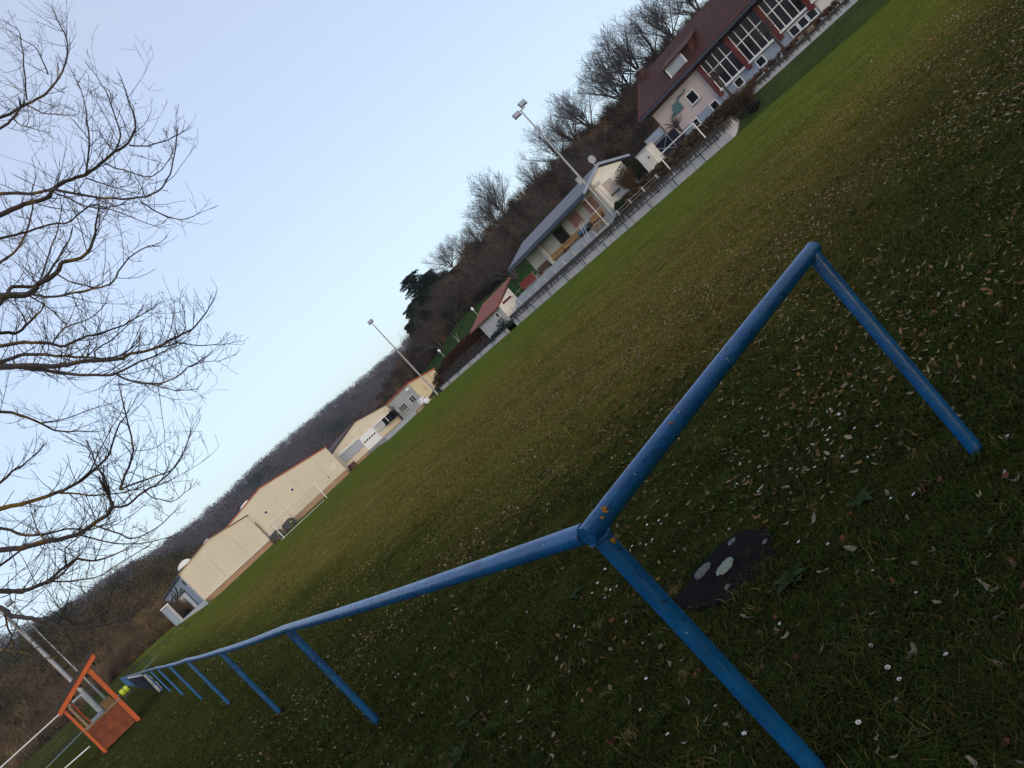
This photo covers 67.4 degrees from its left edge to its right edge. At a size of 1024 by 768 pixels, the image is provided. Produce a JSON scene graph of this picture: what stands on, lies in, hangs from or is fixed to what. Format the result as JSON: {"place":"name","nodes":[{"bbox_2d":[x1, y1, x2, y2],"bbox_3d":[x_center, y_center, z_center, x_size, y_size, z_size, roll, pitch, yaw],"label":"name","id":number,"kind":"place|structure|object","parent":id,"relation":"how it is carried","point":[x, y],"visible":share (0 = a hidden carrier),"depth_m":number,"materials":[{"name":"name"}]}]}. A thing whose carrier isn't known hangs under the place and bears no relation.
{"place":"outdoors","nodes":[
{"label":"outdoors","id":0,"kind":"place"},
{"bbox_2d":[0,564,191,764],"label":"hill","id":1,"kind":"structure","parent":0,"point":[185,615],"depth_m":123.61,"materials":[{"name":"plant"}]},
{"bbox_2d":[0,553,193,767],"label":"scrub","id":2,"kind":"object","parent":1,"relation":"on","point":[12,743],"visible":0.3,"depth_m":110.55,"materials":[{"name":"brown plant"}]},
{"bbox_2d":[0,522,229,734],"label":"woodland","id":3,"kind":"object","parent":1,"relation":"on","point":[146,571],"visible":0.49,"depth_m":152.69,"materials":[{"name":"brown plant"}]},
{"bbox_2d":[63,581,170,650],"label":"dry grass","id":4,"kind":"structure","parent":0,"point":[138,614],"depth_m":138.51,"materials":[{"name":"brown plant"}]},
{"bbox_2d":[118,685,136,702],"bbox_3d":[-20.994,16.853,41.870,0.570,0.953,1.159,-45,5,-33],"label":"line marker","id":5,"kind":"object","parent":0,"point":[125,691],"visible":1,"depth_m":41.93,"materials":[{"name":"yellow plastic"}]},
{"bbox_2d":[180,600,208,622],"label":"forecourt","id":6,"kind":"structure","parent":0,"point":[204,603],"depth_m":93.95,"materials":[{"name":"concrete"}]},
{"bbox_2d":[160,603,182,625],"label":"white cabinet","id":7,"kind":"object","parent":6,"relation":"on","point":[170,613],"visible":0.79,"depth_m":92.62,"materials":[{"name":"paint"}]},
{"bbox_2d":[2,347,409,664],"bbox_3d":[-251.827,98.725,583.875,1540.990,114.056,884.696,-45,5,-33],"label":"hill","id":8,"kind":"structure","parent":0,"point":[273,469],"depth_m":669.25,"materials":[{"name":"plant"}]},
{"bbox_2d":[0,336,412,671],"bbox_3d":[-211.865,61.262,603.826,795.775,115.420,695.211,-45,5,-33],"label":"woodland","id":9,"kind":"object","parent":8,"relation":"on","point":[311,431],"visible":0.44,"depth_m":643.52,"materials":[{"name":"brown plant"}]},
{"bbox_2d":[19,420,409,767],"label":"goal end bank","id":10,"kind":"structure","parent":0,"point":[116,685],"depth_m":89.00,"materials":[{"name":"plant"}]},
{"bbox_2d":[0,0,707,641],"label":"sky","id":11,"kind":"structure","parent":0,"point":[339,142],"materials":[{"name":"blue"}]},
{"bbox_2d":[398,322,513,420],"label":"slope","id":12,"kind":"structure","parent":0,"point":[435,388],"depth_m":111.21,"materials":[{"name":"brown plant"}]},
{"bbox_2d":[432,327,489,386],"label":"beech hedge","id":13,"kind":"object","parent":12,"relation":"on","point":[465,349],"visible":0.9,"depth_m":103.88,"materials":[{"name":"brown plant"}]},
{"bbox_2d":[470,276,516,338],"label":"red roofed hut","id":14,"kind":"object","parent":12,"relation":"on","point":[498,303],"visible":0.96,"depth_m":93.30,"materials":[{"name":"paint"}]},
{"bbox_2d":[421,259,536,374],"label":"meadow","id":15,"kind":"structure","parent":0,"point":[524,270],"depth_m":122.99,"materials":[{"name":"green plant"}]},
{"bbox_2d":[398,304,453,356],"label":"slope tree","id":16,"kind":"object","parent":15,"relation":"on","point":[431,336],"visible":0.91,"depth_m":134.52,"materials":[{"name":"plant"}]},
{"bbox_2d":[376,85,646,417],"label":"hillside","id":17,"kind":"structure","parent":0,"point":[480,299],"depth_m":135.95,"materials":[{"name":"plant"}]},
{"bbox_2d":[403,306,419,327],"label":"evergreen tree","id":18,"kind":"object","parent":17,"relation":"on","point":[408,316],"visible":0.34,"depth_m":166.74,"materials":[{"name":"green plant"}]},
{"bbox_2d":[399,269,427,300],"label":"evergreen tree","id":19,"kind":"object","parent":17,"relation":"on","point":[410,279],"visible":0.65,"depth_m":161.40,"materials":[{"name":"green plant"}]},
{"bbox_2d":[406,292,434,326],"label":"evergreen tree","id":20,"kind":"object","parent":17,"relation":"on","point":[419,299],"visible":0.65,"depth_m":154.22,"materials":[{"name":"green plant"}]},
{"bbox_2d":[415,268,442,295],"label":"evergreen tree","id":21,"kind":"object","parent":17,"relation":"on","point":[425,281],"visible":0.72,"depth_m":157.91,"materials":[{"name":"green plant"}]},
{"bbox_2d":[411,266,461,316],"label":"slope tree","id":22,"kind":"object","parent":17,"relation":"on","point":[445,297],"visible":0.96,"depth_m":133.43,"materials":[{"name":"plant"}]},
{"bbox_2d":[421,237,457,271],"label":"ridge tree","id":23,"kind":"object","parent":17,"relation":"on","point":[441,248],"visible":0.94,"depth_m":159.36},
{"bbox_2d":[439,229,472,261],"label":"ridge tree","id":24,"kind":"object","parent":17,"relation":"on","point":[452,249],"visible":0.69,"depth_m":156.10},
{"bbox_2d":[453,220,481,248],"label":"ridge tree","id":25,"kind":"object","parent":17,"relation":"on","point":[462,243],"visible":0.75,"depth_m":152.16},
{"bbox_2d":[448,251,496,298],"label":"slope tree","id":26,"kind":"object","parent":17,"relation":"on","point":[475,264],"visible":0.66,"depth_m":122.12,"materials":[{"name":"plant"}]},
{"bbox_2d":[456,201,496,237],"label":"ridge tree","id":27,"kind":"object","parent":17,"relation":"on","point":[478,222],"visible":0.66,"depth_m":149.19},
{"bbox_2d":[467,166,510,214],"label":"ridge tree","id":28,"kind":"object","parent":17,"relation":"on","point":[492,199],"visible":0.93,"depth_m":144.51,"materials":[{"name":"plant"}]},
{"bbox_2d":[468,186,509,229],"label":"ridge tree","id":29,"kind":"object","parent":17,"relation":"on","point":[488,213],"visible":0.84,"depth_m":146.30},
{"bbox_2d":[463,226,524,289],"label":"slope tree","id":30,"kind":"object","parent":17,"relation":"on","point":[505,261],"visible":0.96,"depth_m":109.34,"materials":[{"name":"plant"}]},
{"bbox_2d":[515,154,541,186],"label":"ridge tree","id":31,"kind":"object","parent":17,"relation":"on","point":[528,173],"visible":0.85,"depth_m":138.67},
{"bbox_2d":[507,176,562,238],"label":"slope tree","id":32,"kind":"object","parent":17,"relation":"on","point":[541,212],"visible":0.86,"depth_m":103.74,"materials":[{"name":"plant"}]},
{"bbox_2d":[373,1,706,415],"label":"hillside brush","id":33,"kind":"object","parent":17,"relation":"on","point":[623,120],"visible":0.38,"depth_m":126.28,"materials":[{"name":"brown plant"}]},
{"bbox_2d":[518,114,573,168],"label":"ridge tree","id":34,"kind":"object","parent":17,"relation":"on","point":[548,146],"visible":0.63,"depth_m":132.78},
{"bbox_2d":[527,99,579,151],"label":"ridge tree","id":35,"kind":"object","parent":17,"relation":"on","point":[552,128],"visible":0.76,"depth_m":129.59,"materials":[{"name":"plant"}]},
{"bbox_2d":[541,75,595,139],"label":"ridge tree","id":36,"kind":"object","parent":17,"relation":"on","point":[580,115],"visible":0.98,"depth_m":126.03,"materials":[{"name":"plant"}]},
{"bbox_2d":[549,128,608,191],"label":"slope tree","id":37,"kind":"object","parent":17,"relation":"on","point":[579,167],"visible":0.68,"depth_m":106.80,"materials":[{"name":"plant"}]},
{"bbox_2d":[572,36,627,105],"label":"ridge tree","id":38,"kind":"object","parent":17,"relation":"on","point":[603,94],"visible":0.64,"depth_m":119.61,"materials":[{"name":"plant"}]},
{"bbox_2d":[574,19,640,93],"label":"ridge tree","id":39,"kind":"object","parent":17,"relation":"on","point":[608,81],"visible":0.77,"depth_m":117.11,"materials":[{"name":"plant"}]},
{"bbox_2d":[577,13,646,84],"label":"ridge tree","id":40,"kind":"object","parent":17,"relation":"on","point":[619,50],"visible":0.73,"depth_m":115.63,"materials":[{"name":"plant"}]},
{"bbox_2d":[602,4,666,70],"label":"ridge tree","id":41,"kind":"object","parent":17,"relation":"on","point":[636,32],"visible":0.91,"depth_m":112.04,"materials":[{"name":"plant"}]},
{"bbox_2d":[621,0,683,48],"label":"ridge tree","id":42,"kind":"object","parent":17,"relation":"on","point":[659,27],"visible":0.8,"depth_m":109.56,"materials":[{"name":"plant"}]},
{"bbox_2d":[640,0,704,25],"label":"ridge tree","id":43,"kind":"object","parent":17,"relation":"on","point":[691,3],"visible":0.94,"depth_m":106.53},
{"bbox_2d":[38,0,1023,767],"bbox_3d":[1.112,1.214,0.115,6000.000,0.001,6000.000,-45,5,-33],"label":"pitch ground","id":44,"kind":"structure","parent":0,"point":[298,540],"depth_m":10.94,"materials":[{"name":"plant"}]},
{"bbox_2d":[0,611,82,691],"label":"floodlight mast","id":45,"kind":"object","parent":44,"relation":"on","point":[63,672],"visible":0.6,"depth_m":37.68,"materials":[{"name":"metal"}]},
{"bbox_2d":[0,715,84,767],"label":"football goal","id":46,"kind":"object","parent":44,"relation":"on","point":[32,741],"visible":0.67,"depth_m":69.35,"materials":[{"name":"white paint"}]},
{"bbox_2d":[4,599,89,683],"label":"floodlight mast","id":47,"kind":"object","parent":44,"relation":"on","point":[8,603],"visible":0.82,"depth_m":80.71,"materials":[{"name":"metal"}]},
{"bbox_2d":[54,650,140,752],"bbox_3d":[-14.554,11.112,26.859,1.880,2.824,4.200,-45,5,-33],"label":"dugout","id":48,"kind":"object","parent":44,"relation":"on","point":[102,711],"visible":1,"depth_m":25.18,"materials":[{"name":"brown wood"}]},
{"bbox_2d":[68,679,115,725],"bbox_3d":[-13.767,10.432,25.174,0.990,1.000,0.004,-45,5,-33],"label":"window pane","id":49,"kind":"structure","parent":48,"relation":"in","point":[93,700],"depth_m":25.17,"materials":[{"name":"glass"}]},
{"bbox_2d":[0,0,245,670],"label":"bare tree","id":50,"kind":"object","parent":44,"relation":"on","point":[8,294],"visible":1,"depth_m":6.70,"materials":[{"name":"brown plant"}]},
{"bbox_2d":[162,446,348,607],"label":"sports hall","id":51,"kind":"structure","parent":44,"relation":"on","point":[217,564],"depth_m":102.69,"materials":[{"name":"white paint"}]},
{"bbox_2d":[179,592,197,607],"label":"garage door","id":52,"kind":"structure","parent":51,"relation":"in","point":[184,595],"depth_m":104.09,"materials":[{"name":"white paint"}]},
{"bbox_2d":[269,529,285,543],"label":"covered trolley","id":53,"kind":"object","parent":44,"relation":"on","point":[274,536],"visible":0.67,"depth_m":100.64,"materials":[{"name":"grey fabric"}]},
{"bbox_2d":[282,514,297,531],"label":"covered trolley","id":54,"kind":"object","parent":44,"relation":"on","point":[288,523],"visible":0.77,"depth_m":101.86,"materials":[{"name":"grey fabric"}]},
{"bbox_2d":[270,484,326,539],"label":"football goal","id":55,"kind":"object","parent":44,"relation":"on","point":[296,507],"visible":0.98,"depth_m":97.39,"materials":[{"name":"white paint"}]},
{"bbox_2d":[303,426,341,457],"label":"valley tree","id":56,"kind":"object","parent":44,"relation":"on","point":[321,446],"visible":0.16,"depth_m":137.97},
{"bbox_2d":[327,398,375,445],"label":"valley tree","id":57,"kind":"object","parent":44,"relation":"on","point":[356,416],"visible":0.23,"depth_m":135.09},
{"bbox_2d":[328,404,400,472],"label":"workshop building","id":58,"kind":"structure","parent":44,"relation":"on","point":[357,440],"depth_m":119.23,"materials":[{"name":"beige paint"}]},
{"bbox_2d":[359,427,381,449],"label":"garage door","id":59,"kind":"structure","parent":58,"relation":"in","point":[371,437],"depth_m":119.39,"materials":[{"name":"white paint"}]},
{"bbox_2d":[374,411,396,432],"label":"window","id":60,"kind":"structure","parent":58,"relation":"in","point":[388,418],"depth_m":121.33,"materials":[{"name":"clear glass"}]},
{"bbox_2d":[367,405,419,454],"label":"loading platform","id":61,"kind":"structure","parent":44,"relation":"on","point":[398,427],"depth_m":111.18,"materials":[{"name":"concrete"}]},
{"bbox_2d":[367,319,437,394],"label":"floodlight mast","id":62,"kind":"object","parent":44,"relation":"on","point":[370,321],"visible":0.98,"depth_m":107.40,"materials":[{"name":"metal"}]},
{"bbox_2d":[386,368,441,419],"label":"annex building","id":63,"kind":"structure","parent":44,"relation":"on","point":[403,402],"depth_m":115.89,"materials":[{"name":"beige paint"}]},
{"bbox_2d":[450,739,467,767],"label":"plantain rosette","id":64,"kind":"object","parent":44,"relation":"on","point":[456,750],"visible":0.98,"depth_m":4.32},
{"bbox_2d":[456,709,477,730],"bbox_3d":[-0.265,2.018,4.610,0.164,0.033,0.115,-44,4,-23],"label":"plantain rosette","id":65,"kind":"object","parent":44,"relation":"on","point":[466,720],"visible":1,"depth_m":4.61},
{"bbox_2d":[439,328,509,390],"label":"wall","id":66,"kind":"structure","parent":44,"relation":"on","point":[476,357],"depth_m":99.18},
{"bbox_2d":[119,241,983,767],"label":"pitch railing","id":67,"kind":"object","parent":44,"relation":"on","point":[593,531],"visible":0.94,"depth_m":2.64,"materials":[{"name":"metal"}]},
{"bbox_2d":[139,674,161,691],"bbox_3d":[-14.550,11.944,30.835,0.205,0.960,4.270,-45,5,-33],"label":"advertising board","id":68,"kind":"object","parent":67,"relation":"attached to","point":[148,682],"visible":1,"depth_m":29.33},
{"bbox_2d":[79,0,1023,767],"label":"leaf litter","id":69,"kind":"object","parent":44,"relation":"on","point":[989,292],"visible":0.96,"depth_m":8.77,"materials":[{"name":"plant"}]},
{"bbox_2d":[437,135,720,391],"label":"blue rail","id":70,"kind":"object","parent":44,"relation":"on","point":[590,251],"visible":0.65,"depth_m":73.42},
{"bbox_2d":[509,113,739,324],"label":"retaining wall","id":71,"kind":"structure","parent":44,"relation":"on","point":[727,130],"depth_m":68.43,"materials":[{"name":"concrete"}]},
{"bbox_2d":[673,527,777,612],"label":"stone slab","id":72,"kind":"structure","parent":44,"relation":"on","point":[708,579],"depth_m":3.73,"materials":[{"name":"stone"}]},
{"bbox_2d":[773,564,805,594],"bbox_3d":[1.180,0.822,3.261,0.164,0.032,0.158,-42,4,13],"label":"plantain rosette","id":73,"kind":"object","parent":44,"relation":"on","point":[786,582],"visible":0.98,"depth_m":3.25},
{"bbox_2d":[847,486,873,506],"bbox_3d":[1.535,0.497,3.343,0.130,0.022,0.117,-43,4,-12],"label":"plantain rosette","id":74,"kind":"object","parent":44,"relation":"on","point":[864,495],"visible":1,"depth_m":3.37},
{"bbox_2d":[515,208,615,309],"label":"terrace steps","id":75,"kind":"structure","parent":0,"point":[568,255],"depth_m":81.44,"materials":[{"name":"concrete"}]},
{"bbox_2d":[519,273,539,291],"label":"red windbreak","id":76,"kind":"object","parent":75,"relation":"on","point":[527,281],"visible":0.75,"depth_m":86.72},
{"bbox_2d":[512,99,614,216],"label":"floodlight mast","id":77,"kind":"object","parent":75,"relation":"on","point":[521,104],"visible":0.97,"depth_m":72.48,"materials":[{"name":"metal"}]},
{"bbox_2d":[507,154,638,273],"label":"clubhouse","id":78,"kind":"structure","parent":75,"relation":"on","point":[550,234],"depth_m":76.96,"materials":[{"name":"paint"}]},
{"bbox_2d":[552,225,570,244],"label":"window","id":79,"kind":"structure","parent":78,"relation":"in","point":[560,233],"depth_m":80.10,"materials":[{"name":"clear glass"}]},
{"bbox_2d":[563,229,582,249],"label":"bench table","id":80,"kind":"object","parent":75,"relation":"on","point":[572,240],"visible":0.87,"depth_m":79.13,"materials":[{"name":"brown wood"}]},
{"bbox_2d":[507,174,659,312],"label":"terrace railing","id":81,"kind":"object","parent":75,"relation":"on","point":[595,234],"visible":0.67,"depth_m":76.37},
{"bbox_2d":[591,217,608,234],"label":"woodpile","id":82,"kind":"object","parent":75,"relation":"on","point":[597,225],"visible":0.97,"depth_m":74.15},
{"bbox_2d":[635,141,664,171],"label":"garden shed","id":83,"kind":"structure","parent":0,"point":[647,157],"depth_m":71.68,"materials":[{"name":"white paint"}]},
{"bbox_2d":[641,143,664,166],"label":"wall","id":84,"kind":"structure","parent":83,"relation":"in","point":[651,151],"depth_m":71.52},
{"bbox_2d":[615,99,730,218],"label":"planted slope","id":85,"kind":"structure","parent":0,"point":[703,131],"depth_m":65.12,"materials":[{"name":"plant"}]},
{"bbox_2d":[614,199,624,211],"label":"clipped shrub","id":86,"kind":"object","parent":85,"relation":"on","point":[619,204],"visible":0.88,"depth_m":71.49,"materials":[{"name":"green plant"}]},
{"bbox_2d":[612,164,636,189],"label":"pollard bush","id":87,"kind":"object","parent":85,"relation":"on","point":[627,181],"visible":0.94,"depth_m":71.00,"materials":[{"name":"brown plant"}]},
{"bbox_2d":[613,99,727,220],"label":"dead weeds","id":88,"kind":"object","parent":85,"relation":"on","point":[710,119],"visible":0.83,"depth_m":65.30,"materials":[{"name":"brown plant"}]},
{"bbox_2d":[658,122,707,169],"bbox_3d":[14.161,-19.672,62.855,1.379,1.559,4.600,-45,5,-33],"label":"football goal","id":89,"kind":"object","parent":85,"relation":"on","point":[660,155],"visible":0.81,"depth_m":62.45,"materials":[{"name":"white paint"}]},
{"bbox_2d":[736,0,890,134],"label":"grass bank","id":90,"kind":"structure","parent":0,"point":[829,44],"depth_m":53.24,"materials":[{"name":"plant"}]},
{"bbox_2d":[713,75,756,118],"bbox_3d":[17.317,-21.937,59.164,3.813,2.590,4.261,-43,4,-13],"label":"brown bush","id":91,"kind":"object","parent":90,"relation":"on","point":[740,102],"visible":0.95,"depth_m":58.92,"materials":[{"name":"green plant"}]},
{"bbox_2d":[632,0,842,138],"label":"glazed house","id":92,"kind":"structure","parent":90,"relation":"on","point":[717,33],"depth_m":65.09,"materials":[{"name":"red tile"}]},
{"bbox_2d":[684,88,700,106],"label":"window","id":93,"kind":"structure","parent":92,"relation":"in","point":[691,96],"depth_m":68.45,"materials":[{"name":"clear glass"}]},
{"bbox_2d":[700,42,744,90],"bbox_3d":[17.839,-26.886,64.965,0.270,2.860,3.100,-45,5,-33],"label":"bay window","id":94,"kind":"structure","parent":92,"relation":"in","point":[722,56],"depth_m":64.83,"materials":[{"name":"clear glass"}]},
{"bbox_2d":[728,11,773,63],"bbox_3d":[19.382,-28.023,62.036,0.270,2.860,3.100,-45,5,-33],"label":"bay window","id":95,"kind":"structure","parent":92,"relation":"in","point":[744,38],"depth_m":62.16,"materials":[{"name":"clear glass"}]},
{"bbox_2d":[754,54,767,68],"bbox_3d":[20.375,-26.347,62.806,0.170,0.850,1.020,-45,5,-33],"label":"window","id":96,"kind":"structure","parent":92,"relation":"in","point":[761,61],"depth_m":62.81,"materials":[{"name":"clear glass"}]},
{"bbox_2d":[758,0,806,33],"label":"bay window","id":97,"kind":"structure","parent":92,"relation":"in","point":[789,10],"depth_m":59.58,"materials":[{"name":"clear glass"}]},
{"bbox_2d":[787,23,801,39],"bbox_3d":[21.997,-27.480,59.797,0.170,0.850,0.980,-45,5,-33],"label":"window","id":98,"kind":"structure","parent":92,"relation":"in","point":[794,29],"depth_m":59.80,"materials":[{"name":"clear glass"}]},
{"bbox_2d":[796,15,809,30],"bbox_3d":[22.394,-27.772,59.044,0.170,0.850,0.980,-45,5,-33],"label":"window","id":99,"kind":"structure","parent":92,"relation":"in","point":[803,22],"depth_m":59.06,"materials":[{"name":"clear glass"}]},
{"bbox_2d":[805,8,819,23],"bbox_3d":[22.791,-28.064,58.291,0.170,0.850,0.980,-45,5,-33],"label":"window","id":100,"kind":"structure","parent":92,"relation":"in","point":[811,15],"depth_m":58.34,"materials":[{"name":"clear glass"}]},
{"bbox_2d":[743,98,759,112],"bbox_3d":[18.170,-20.950,57.771,1.739,0.988,1.803,-45,5,-33],"label":"dark bush","id":101,"kind":"object","parent":90,"relation":"on","point":[750,108],"visible":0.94,"depth_m":57.55,"materials":[{"name":"green plant"}]},
{"bbox_2d":[753,13,787,53],"bbox_3d":[19.880,-26.365,58.074,2.158,3.595,2.074,-45,5,-33],"label":"pollard tree","id":102,"kind":"object","parent":90,"relation":"on","point":[767,28],"visible":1,"depth_m":58.07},
{"bbox_2d":[746,0,857,95],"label":"wall","id":103,"kind":"structure","parent":90,"relation":"on","point":[821,27],"depth_m":55.24,"materials":[{"name":"concrete"}]},
{"bbox_2d":[733,0,880,125],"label":"wire fence","id":104,"kind":"object","parent":90,"relation":"on","point":[807,58],"visible":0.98,"depth_m":52.71,"materials":[{"name":"grey"}]},
{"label":"terrace floor","id":105,"kind":"structure","parent":0,"visible":0},
{"bbox_2d":[614,160,644,190],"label":"evergreen bush","id":106,"kind":"object","parent":105,"relation":"on","point":[637,172],"visible":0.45,"depth_m":72.04,"materials":[{"name":"green plant"}]},
{"bbox_2d":[645,126,682,157],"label":"metal stair","id":107,"kind":"object","parent":105,"relation":"on","point":[664,142],"visible":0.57,"depth_m":71.06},
{"bbox_2d":[664,112,686,137],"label":"pollard tree","id":108,"kind":"object","parent":105,"relation":"on","point":[675,124],"visible":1,"depth_m":67.26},
{"bbox_2d":[702,64,730,96],"bbox_3d":[17.141,-24.504,62.742,2.114,3.497,2.100,-45,5,-33],"label":"pollard tree","id":109,"kind":"object","parent":105,"relation":"on","point":[715,76],"visible":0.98,"depth_m":62.63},
{"bbox_2d":[744,0,841,90],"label":"dead bed plants","id":110,"kind":"object","parent":105,"relation":"on","point":[815,21],"visible":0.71,"depth_m":56.80,"materials":[{"name":"brown plant"}]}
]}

